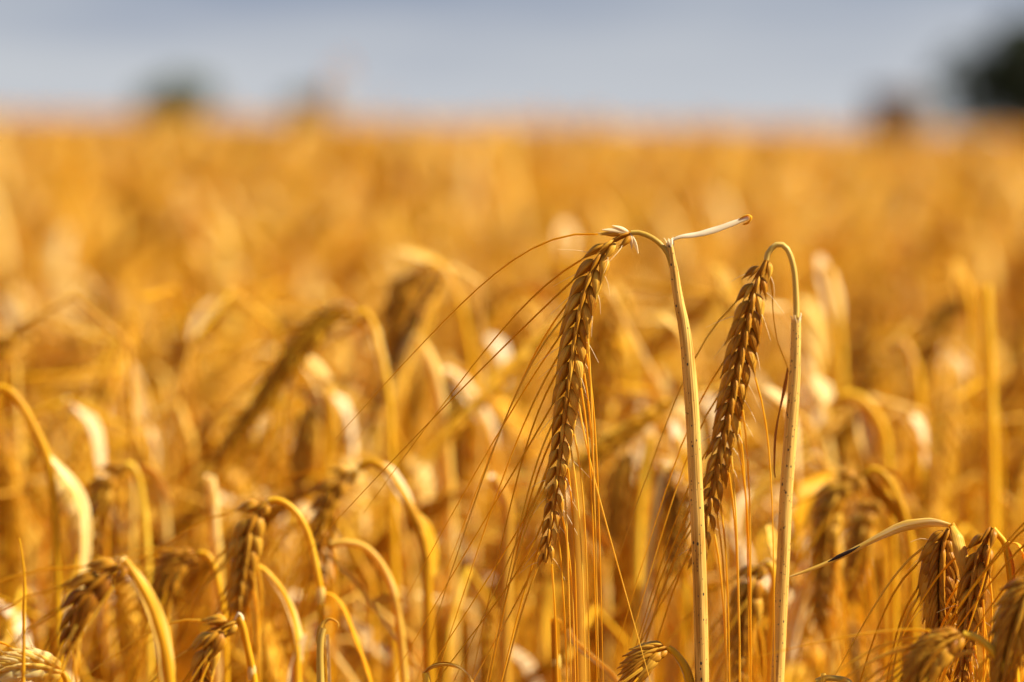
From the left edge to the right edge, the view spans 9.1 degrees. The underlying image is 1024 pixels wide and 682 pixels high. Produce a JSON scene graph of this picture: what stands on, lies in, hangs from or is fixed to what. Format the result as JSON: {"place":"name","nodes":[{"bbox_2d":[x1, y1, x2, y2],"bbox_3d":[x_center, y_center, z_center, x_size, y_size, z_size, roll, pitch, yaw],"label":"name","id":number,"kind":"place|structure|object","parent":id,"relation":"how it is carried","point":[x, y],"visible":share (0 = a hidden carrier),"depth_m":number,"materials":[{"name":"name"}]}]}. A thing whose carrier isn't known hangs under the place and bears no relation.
{"place":"outdoors","nodes":[
{"label":"outdoors","id":0,"kind":"place"},
{"bbox_2d":[0,55,1023,681],"label":"barley field","id":1,"kind":"structure","parent":0,"point":[110,219],"depth_m":4.86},
{"bbox_2d":[0,0,1023,133],"label":"sky","id":2,"kind":"structure","parent":0,"point":[763,62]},
{"label":"ground","id":3,"kind":"structure","parent":0,"visible":0},
{"bbox_2d":[0,587,44,655],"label":"barley plant","id":4,"kind":"object","parent":3,"relation":"on","point":[37,604],"visible":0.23,"depth_m":2.12,"materials":[{"name":"yellow plant"}]},
{"bbox_2d":[0,621,70,681],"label":"barley plant","id":5,"kind":"object","parent":3,"relation":"on","point":[10,665],"visible":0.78,"depth_m":1.66,"materials":[{"name":"yellow plant"}]},
{"bbox_2d":[0,436,73,665],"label":"barley plant","id":6,"kind":"object","parent":3,"relation":"on","point":[16,520],"visible":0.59,"depth_m":2.27,"materials":[{"name":"orange plant"}]},
{"bbox_2d":[0,384,91,681],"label":"barley plant","id":7,"kind":"object","parent":3,"relation":"on","point":[50,460],"visible":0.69,"depth_m":1.98,"materials":[{"name":"yellow plant"}]},
{"bbox_2d":[0,598,91,681],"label":"barley plant","id":8,"kind":"object","parent":3,"relation":"on","point":[8,611],"visible":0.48,"depth_m":2.11,"materials":[{"name":"yellow plant"}]},
{"bbox_2d":[0,321,117,499],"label":"barley plant","id":9,"kind":"object","parent":3,"relation":"on","point":[23,347],"visible":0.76,"depth_m":2.47,"materials":[{"name":"orange plant"}]},
{"bbox_2d":[8,590,120,681],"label":"barley plant","id":10,"kind":"object","parent":3,"relation":"on","point":[112,652],"visible":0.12,"depth_m":2.21,"materials":[{"name":"orange plant"}]},
{"bbox_2d":[0,293,135,648],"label":"barley plant","id":11,"kind":"object","parent":3,"relation":"on","point":[131,493],"visible":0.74,"depth_m":2.19,"materials":[{"name":"yellow plant"}]},
{"bbox_2d":[0,398,159,558],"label":"barley plant","id":12,"kind":"object","parent":3,"relation":"on","point":[150,434],"visible":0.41,"depth_m":2.35,"materials":[{"name":"orange plant"}]},
{"bbox_2d":[0,347,162,507],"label":"barley plant","id":13,"kind":"object","parent":3,"relation":"on","point":[142,400],"visible":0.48,"depth_m":2.45,"materials":[{"name":"yellow plant"}]},
{"bbox_2d":[0,461,171,681],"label":"barley plant","id":14,"kind":"object","parent":3,"relation":"on","point":[106,485],"visible":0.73,"depth_m":2.05,"materials":[{"name":"yellow plant"}]},
{"bbox_2d":[0,556,174,681],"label":"barley plant","id":15,"kind":"object","parent":3,"relation":"on","point":[91,595],"visible":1,"depth_m":1.56,"materials":[{"name":"yellow plant"}]},
{"bbox_2d":[0,287,191,662],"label":"barley plant","id":16,"kind":"object","parent":3,"relation":"on","point":[114,354],"visible":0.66,"depth_m":2.35,"materials":[{"name":"orange plant"}]},
{"bbox_2d":[0,547,228,681],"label":"barley plant","id":17,"kind":"object","parent":3,"relation":"on","point":[170,570],"visible":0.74,"depth_m":1.92,"materials":[{"name":"plant"}]},
{"bbox_2d":[2,397,237,663],"bbox_3d":[-0.191,0.444,2.272,0.175,0.851,0.047,1,2,-13],"label":"barley plant","id":18,"kind":"object","parent":3,"relation":"on","point":[87,414],"visible":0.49,"depth_m":2.25,"materials":[{"name":"yellow plant"}]},
{"bbox_2d":[63,555,188,681],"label":"barley plant","id":19,"kind":"object","parent":3,"relation":"on","point":[125,634],"visible":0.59,"depth_m":2.15,"materials":[{"name":"orange plant"}]},
{"bbox_2d":[79,612,257,681],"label":"barley plant","id":20,"kind":"object","parent":3,"relation":"on","point":[206,658],"visible":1,"depth_m":1.78,"materials":[{"name":"yellow plant"}]},
{"bbox_2d":[131,75,217,118],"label":"distant tree","id":21,"kind":"object","parent":3,"relation":"on","point":[184,95],"visible":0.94,"depth_m":559.10,"materials":[{"name":"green plant"}]},
{"bbox_2d":[0,494,361,681],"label":"barley plant","id":22,"kind":"object","parent":3,"relation":"on","point":[155,540],"visible":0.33,"depth_m":2.26,"materials":[{"name":"yellow plant"}]},
{"bbox_2d":[77,371,293,480],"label":"barley plant","id":23,"kind":"object","parent":3,"relation":"on","point":[204,388],"visible":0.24,"depth_m":2.80,"materials":[{"name":"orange plant"}]},
{"bbox_2d":[67,559,312,681],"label":"barley plant","id":24,"kind":"object","parent":3,"relation":"on","point":[95,659],"visible":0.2,"depth_m":2.27,"materials":[{"name":"yellow plant"}]},
{"bbox_2d":[97,288,313,644],"bbox_3d":[-0.123,0.423,2.390,0.024,0.887,0.112,3,3,41],"label":"barley plant","id":25,"kind":"object","parent":3,"relation":"on","point":[178,429],"visible":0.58,"depth_m":2.36,"materials":[{"name":"orange plant"}]},
{"bbox_2d":[49,497,371,681],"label":"barley plant","id":26,"kind":"object","parent":3,"relation":"on","point":[244,546],"visible":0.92,"depth_m":1.85,"materials":[{"name":"yellow plant"}]},
{"bbox_2d":[2,476,419,679],"bbox_3d":[-0.087,0.459,2.238,0.194,0.828,0.064,1,2,4],"label":"barley plant","id":27,"kind":"object","parent":3,"relation":"on","point":[298,493],"visible":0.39,"depth_m":2.21,"materials":[{"name":"yellow plant"}]},
{"bbox_2d":[203,474,223,681],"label":"barley plant","id":28,"kind":"object","parent":3,"relation":"on","point":[210,484],"visible":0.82,"depth_m":2.05,"materials":[{"name":"yellow plant"}]},
{"bbox_2d":[146,280,301,510],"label":"barley plant","id":29,"kind":"object","parent":3,"relation":"on","point":[244,332],"visible":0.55,"depth_m":2.82,"materials":[{"name":"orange plant"}]},
{"bbox_2d":[78,299,370,512],"bbox_3d":[-0.108,0.418,2.781,0.175,0.872,0.047,0,2,-30],"label":"barley plant","id":30,"kind":"object","parent":3,"relation":"on","point":[203,313],"visible":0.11,"depth_m":2.76,"materials":[{"name":"orange plant"}]},
{"bbox_2d":[63,298,399,681],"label":"barley plant","id":31,"kind":"object","parent":3,"relation":"on","point":[304,343],"visible":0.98,"depth_m":2.17,"materials":[{"name":"yellow plant"}]},
{"bbox_2d":[173,493,293,678],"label":"barley plant","id":32,"kind":"object","parent":3,"relation":"on","point":[291,545],"visible":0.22,"depth_m":2.37,"materials":[{"name":"orange plant"}]},
{"bbox_2d":[228,597,287,681],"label":"barley plant","id":33,"kind":"object","parent":3,"relation":"on","point":[270,655],"visible":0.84,"depth_m":2.08,"materials":[{"name":"yellow plant"}]},
{"bbox_2d":[154,520,375,681],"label":"barley plant","id":34,"kind":"object","parent":3,"relation":"on","point":[187,659],"visible":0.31,"depth_m":2.19,"materials":[{"name":"orange plant"}]},
{"bbox_2d":[256,564,306,681],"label":"barley plant","id":35,"kind":"object","parent":3,"relation":"on","point":[298,643],"visible":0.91,"depth_m":1.88,"materials":[{"name":"yellow plant"}]},
{"bbox_2d":[230,356,335,681],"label":"barley plant","id":36,"kind":"object","parent":3,"relation":"on","point":[304,447],"visible":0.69,"depth_m":2.28,"materials":[{"name":"yellow plant"}]},
{"bbox_2d":[120,388,482,651],"bbox_3d":[-0.104,0.442,2.365,0.175,0.854,0.047,0,2,-23],"label":"barley plant","id":37,"kind":"object","parent":3,"relation":"on","point":[340,398],"visible":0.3,"depth_m":2.35,"materials":[{"name":"yellow plant"}]},
{"bbox_2d":[279,92,334,120],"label":"distant bush","id":38,"kind":"object","parent":3,"relation":"on","point":[301,102],"visible":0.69,"depth_m":600.13,"materials":[{"name":"grey plant"}]},
{"bbox_2d":[195,472,423,681],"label":"barley plant","id":39,"kind":"object","parent":3,"relation":"on","point":[239,649],"visible":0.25,"depth_m":2.26,"materials":[{"name":"yellow plant"}]},
{"bbox_2d":[186,457,437,681],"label":"barley plant","id":40,"kind":"object","parent":3,"relation":"on","point":[325,519],"visible":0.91,"depth_m":1.98,"materials":[{"name":"yellow plant"}]},
{"bbox_2d":[229,637,413,681],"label":"barley plant","id":41,"kind":"object","parent":3,"relation":"on","point":[383,654],"visible":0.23,"depth_m":2.22,"materials":[{"name":"yellow plant"}]},
{"bbox_2d":[229,592,419,681],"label":"barley plant","id":42,"kind":"object","parent":3,"relation":"on","point":[264,676],"visible":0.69,"depth_m":2.09,"materials":[{"name":"yellow plant"}]},
{"bbox_2d":[316,618,338,681],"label":"barley plant","id":43,"kind":"object","parent":3,"relation":"on","point":[320,632],"visible":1,"depth_m":1.74,"materials":[{"name":"yellow plant"}]},
{"bbox_2d":[236,326,471,681],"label":"barley plant","id":44,"kind":"object","parent":3,"relation":"on","point":[353,337],"visible":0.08,"depth_m":2.57,"materials":[{"name":"yellow plant"}]},
{"bbox_2d":[255,263,485,681],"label":"barley plant","id":45,"kind":"object","parent":3,"relation":"on","point":[423,306],"visible":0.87,"depth_m":2.25,"materials":[{"name":"yellow plant"}]},
{"bbox_2d":[325,539,421,681],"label":"barley plant","id":46,"kind":"object","parent":3,"relation":"on","point":[394,598],"visible":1,"depth_m":1.90,"materials":[{"name":"yellow plant"}]},
{"bbox_2d":[282,249,484,608],"bbox_3d":[-0.054,0.416,2.447,0.102,0.902,0.027,1,2,-6],"label":"barley plant","id":47,"kind":"object","parent":3,"relation":"on","point":[396,307],"visible":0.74,"depth_m":2.43,"materials":[{"name":"yellow plant"}]},
{"bbox_2d":[178,475,611,681],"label":"barley plant","id":48,"kind":"object","parent":3,"relation":"on","point":[426,508],"visible":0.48,"depth_m":2.23,"materials":[{"name":"yellow plant"}]},
{"bbox_2d":[308,591,534,681],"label":"barley plant","id":49,"kind":"object","parent":3,"relation":"on","point":[385,640],"visible":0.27,"depth_m":2.33,"materials":[{"name":"orange plant"}]},
{"bbox_2d":[397,332,458,681],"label":"barley plant","id":50,"kind":"object","parent":3,"relation":"on","point":[430,361],"visible":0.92,"depth_m":2.23,"materials":[{"name":"yellow plant"}]},
{"bbox_2d":[352,330,512,659],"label":"barley plant","id":51,"kind":"object","parent":3,"relation":"on","point":[414,403],"visible":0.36,"depth_m":2.54,"materials":[{"name":"yellow plant"}]},
{"bbox_2d":[380,608,538,681],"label":"barley plant","id":52,"kind":"object","parent":3,"relation":"on","point":[517,655],"visible":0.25,"depth_m":2.27,"materials":[{"name":"yellow plant"}]},
{"bbox_2d":[417,366,514,681],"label":"barley plant","id":53,"kind":"object","parent":3,"relation":"on","point":[453,378],"visible":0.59,"depth_m":2.32,"materials":[{"name":"yellow plant"}]},
{"bbox_2d":[443,566,511,681],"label":"barley plant","id":54,"kind":"object","parent":3,"relation":"on","point":[488,638],"visible":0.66,"depth_m":2.13,"materials":[{"name":"orange plant"}]},
{"bbox_2d":[403,290,563,640],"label":"barley plant","id":55,"kind":"object","parent":3,"relation":"on","point":[476,346],"visible":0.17,"depth_m":2.51,"materials":[{"name":"yellow plant"}]},
{"bbox_2d":[489,473,513,681],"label":"barley plant","id":56,"kind":"object","parent":3,"relation":"on","point":[505,635],"visible":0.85,"depth_m":2.03,"materials":[{"name":"yellow plant"}]},
{"bbox_2d":[398,340,615,622],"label":"barley plant","id":57,"kind":"object","parent":3,"relation":"on","point":[532,370],"visible":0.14,"depth_m":2.83,"materials":[{"name":"orange plant"}]},
{"bbox_2d":[411,529,629,681],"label":"barley plant","id":58,"kind":"object","parent":3,"relation":"on","point":[518,583],"visible":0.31,"depth_m":2.31,"materials":[{"name":"orange plant"}]},
{"bbox_2d":[436,513,616,681],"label":"barley plant","id":59,"kind":"object","parent":3,"relation":"on","point":[496,580],"visible":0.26,"depth_m":2.31,"materials":[{"name":"yellow plant"}]},
{"bbox_2d":[306,214,751,681],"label":"barley plant","id":60,"kind":"object","parent":3,"relation":"on","point":[582,315],"visible":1,"depth_m":1.70,"materials":[{"name":"yellow plant"}]},
{"bbox_2d":[398,370,659,667],"bbox_3d":[-0.004,0.433,2.729,0.160,0.849,0.025,1,2,10],"label":"barley plant","id":61,"kind":"object","parent":3,"relation":"on","point":[497,419],"visible":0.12,"depth_m":2.71,"materials":[{"name":"yellow plant"}]},
{"bbox_2d":[446,424,677,681],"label":"barley plant","id":62,"kind":"object","parent":3,"relation":"on","point":[607,557],"visible":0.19,"depth_m":2.31,"materials":[{"name":"orange plant"}]},
{"bbox_2d":[555,221,576,396],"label":"barley plant","id":63,"kind":"object","parent":3,"relation":"on","point":[565,228],"visible":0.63,"depth_m":2.97,"materials":[{"name":"plant"}]},
{"bbox_2d":[500,283,634,633],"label":"barley plant","id":64,"kind":"object","parent":3,"relation":"on","point":[626,359],"visible":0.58,"depth_m":2.61,"materials":[{"name":"yellow plant"}]},
{"bbox_2d":[310,381,839,681],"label":"barley plant","id":65,"kind":"object","parent":3,"relation":"on","point":[622,435],"visible":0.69,"depth_m":2.14,"materials":[{"name":"yellow plant"}]},
{"bbox_2d":[550,617,618,681],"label":"barley plant","id":66,"kind":"object","parent":3,"relation":"on","point":[607,670],"visible":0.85,"depth_m":1.81,"materials":[{"name":"yellow plant"}]},
{"bbox_2d":[524,426,656,663],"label":"barley plant","id":67,"kind":"object","parent":3,"relation":"on","point":[619,484],"visible":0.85,"depth_m":2.20,"materials":[{"name":"plant"}]},
{"bbox_2d":[567,469,613,681],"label":"barley plant","id":68,"kind":"object","parent":3,"relation":"on","point":[605,543],"visible":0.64,"depth_m":2.03,"materials":[{"name":"yellow plant"}]},
{"bbox_2d":[561,606,628,681],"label":"barley plant","id":69,"kind":"object","parent":3,"relation":"on","point":[613,628],"visible":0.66,"depth_m":2.08,"materials":[{"name":"yellow plant"}]},
{"bbox_2d":[418,456,810,681],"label":"barley plant","id":70,"kind":"object","parent":3,"relation":"on","point":[657,461],"visible":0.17,"depth_m":2.31,"materials":[{"name":"orange plant"}]},
{"bbox_2d":[439,572,827,681],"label":"barley plant","id":71,"kind":"object","parent":3,"relation":"on","point":[540,670],"visible":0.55,"depth_m":2.21,"materials":[{"name":"yellow plant"}]},
{"bbox_2d":[581,357,722,617],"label":"barley plant","id":72,"kind":"object","parent":3,"relation":"on","point":[706,401],"visible":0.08,"depth_m":2.57,"materials":[{"name":"yellow plant"}]},
{"bbox_2d":[617,641,694,681],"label":"barley plant","id":73,"kind":"object","parent":3,"relation":"on","point":[633,667],"visible":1,"depth_m":1.70,"materials":[{"name":"yellow plant"}]},
{"bbox_2d":[671,420,689,681],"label":"barley plant","id":74,"kind":"object","parent":3,"relation":"on","point":[677,436],"visible":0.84,"depth_m":2.20,"materials":[{"name":"plant"}]},
{"bbox_2d":[542,480,824,681],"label":"barley plant","id":75,"kind":"object","parent":3,"relation":"on","point":[614,598],"visible":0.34,"depth_m":2.23,"materials":[{"name":"plant"}]},
{"bbox_2d":[638,461,768,681],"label":"barley plant","id":76,"kind":"object","parent":3,"relation":"on","point":[664,471],"visible":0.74,"depth_m":2.01,"materials":[{"name":"plant"}]},
{"bbox_2d":[611,242,801,681],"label":"barley plant","id":77,"kind":"object","parent":3,"relation":"on","point":[750,336],"visible":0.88,"depth_m":1.73,"materials":[{"name":"yellow plant"}]},
{"bbox_2d":[634,367,778,495],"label":"barley plant","id":78,"kind":"object","parent":3,"relation":"on","point":[672,388],"visible":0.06,"depth_m":2.89,"materials":[{"name":"plant"}]},
{"bbox_2d":[665,524,777,681],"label":"barley plant","id":79,"kind":"object","parent":3,"relation":"on","point":[763,568],"visible":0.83,"depth_m":1.88,"materials":[{"name":"yellow plant"}]},
{"bbox_2d":[666,425,824,681],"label":"barley plant","id":80,"kind":"object","parent":3,"relation":"on","point":[808,558],"visible":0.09,"depth_m":2.38,"materials":[{"name":"yellow plant"}]},
{"bbox_2d":[606,466,917,681],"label":"barley plant","id":81,"kind":"object","parent":3,"relation":"on","point":[824,538],"visible":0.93,"depth_m":2.00,"materials":[{"name":"yellow plant"}]},
{"bbox_2d":[615,395,930,680],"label":"barley plant","id":82,"kind":"object","parent":3,"relation":"on","point":[827,429],"visible":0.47,"depth_m":2.32,"materials":[{"name":"plant"}]},
{"bbox_2d":[754,346,847,494],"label":"barley plant","id":83,"kind":"object","parent":3,"relation":"on","point":[772,410],"visible":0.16,"depth_m":2.86,"materials":[{"name":"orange plant"}]},
{"bbox_2d":[711,499,898,681],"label":"barley plant","id":84,"kind":"object","parent":3,"relation":"on","point":[864,525],"visible":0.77,"depth_m":2.03,"materials":[{"name":"plant"}]},
{"bbox_2d":[734,579,904,681],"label":"barley plant","id":85,"kind":"object","parent":3,"relation":"on","point":[855,650],"visible":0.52,"depth_m":2.14,"materials":[{"name":"plant"}]},
{"bbox_2d":[799,255,844,592],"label":"barley plant","id":86,"kind":"object","parent":3,"relation":"on","point":[824,274],"visible":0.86,"depth_m":2.49,"materials":[{"name":"yellow plant"}]},
{"bbox_2d":[753,408,936,681],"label":"barley plant","id":87,"kind":"object","parent":3,"relation":"on","point":[917,420],"visible":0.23,"depth_m":2.28,"materials":[{"name":"orange plant"}]},
{"bbox_2d":[712,333,986,677],"bbox_3d":[0.115,0.432,2.498,0.146,0.872,0.038,1,2,-12],"label":"barley plant","id":88,"kind":"object","parent":3,"relation":"on","point":[847,431],"visible":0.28,"depth_m":2.49,"materials":[{"name":"yellow plant"}]},
{"bbox_2d":[810,376,891,681],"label":"barley plant","id":89,"kind":"object","parent":3,"relation":"on","point":[865,429],"visible":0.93,"depth_m":2.26,"materials":[{"name":"yellow plant"}]},
{"bbox_2d":[739,316,967,530],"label":"barley plant","id":90,"kind":"object","parent":3,"relation":"on","point":[857,371],"visible":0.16,"depth_m":2.79,"materials":[{"name":"yellow plant"}]},
{"bbox_2d":[728,453,993,681],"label":"barley plant","id":91,"kind":"object","parent":3,"relation":"on","point":[901,546],"visible":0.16,"depth_m":2.22,"materials":[{"name":"orange plant"}]},
{"bbox_2d":[765,260,976,554],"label":"barley plant","id":92,"kind":"object","parent":3,"relation":"on","point":[942,319],"visible":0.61,"depth_m":2.61,"materials":[{"name":"yellow plant"}]},
{"bbox_2d":[737,626,1004,681],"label":"barley plant","id":93,"kind":"object","parent":3,"relation":"on","point":[931,655],"visible":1,"depth_m":1.59,"materials":[{"name":"yellow plant"}]},
{"bbox_2d":[803,319,952,528],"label":"barley plant","id":94,"kind":"object","parent":3,"relation":"on","point":[871,364],"visible":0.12,"depth_m":2.63,"materials":[{"name":"orange plant"}]},
{"bbox_2d":[789,518,974,681],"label":"barley plant","id":95,"kind":"object","parent":3,"relation":"on","point":[941,549],"visible":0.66,"depth_m":1.70,"materials":[{"name":"yellow plant"}]},
{"bbox_2d":[863,90,920,143],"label":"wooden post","id":96,"kind":"object","parent":3,"relation":"on","point":[897,112],"visible":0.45,"depth_m":44.88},
{"bbox_2d":[765,472,1020,680],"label":"barley plant","id":97,"kind":"object","parent":3,"relation":"on","point":[877,564],"visible":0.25,"depth_m":2.35,"materials":[{"name":"plant"}]},
{"bbox_2d":[885,338,924,543],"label":"barley plant","id":98,"kind":"object","parent":3,"relation":"on","point":[909,354],"visible":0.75,"depth_m":2.37,"materials":[{"name":"plant"}]},
{"bbox_2d":[824,379,1003,667],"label":"barley plant","id":99,"kind":"object","parent":3,"relation":"on","point":[941,453],"visible":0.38,"depth_m":2.32,"materials":[{"name":"yellow plant"}]},
{"bbox_2d":[880,527,1023,681],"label":"barley plant","id":100,"kind":"object","parent":3,"relation":"on","point":[979,560],"visible":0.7,"depth_m":1.69,"materials":[{"name":"yellow plant"}]},
{"bbox_2d":[911,326,1023,588],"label":"barley plant","id":101,"kind":"object","parent":3,"relation":"on","point":[1018,350],"visible":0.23,"depth_m":2.71,"materials":[{"name":"yellow plant"}]},
{"bbox_2d":[947,96,989,132],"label":"distant bush","id":102,"kind":"object","parent":3,"relation":"on","point":[968,126],"visible":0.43,"depth_m":560.05,"materials":[{"name":"grey plant"}]},
{"bbox_2d":[922,14,1023,133],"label":"distant tree","id":103,"kind":"object","parent":3,"relation":"on","point":[986,78],"visible":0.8,"depth_m":517.16,"materials":[{"name":"green plant"}]},
{"bbox_2d":[940,522,1023,681],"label":"barley plant","id":104,"kind":"object","parent":3,"relation":"on","point":[994,559],"visible":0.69,"depth_m":1.67,"materials":[{"name":"plant"}]},
{"bbox_2d":[979,285,998,681],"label":"barley plant","id":105,"kind":"object","parent":3,"relation":"on","point":[990,426],"visible":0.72,"depth_m":2.26,"materials":[{"name":"plant"}]},
{"bbox_2d":[969,576,1023,681],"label":"barley plant","id":106,"kind":"object","parent":3,"relation":"on","point":[1007,641],"visible":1,"depth_m":1.59,"materials":[{"name":"plant"}]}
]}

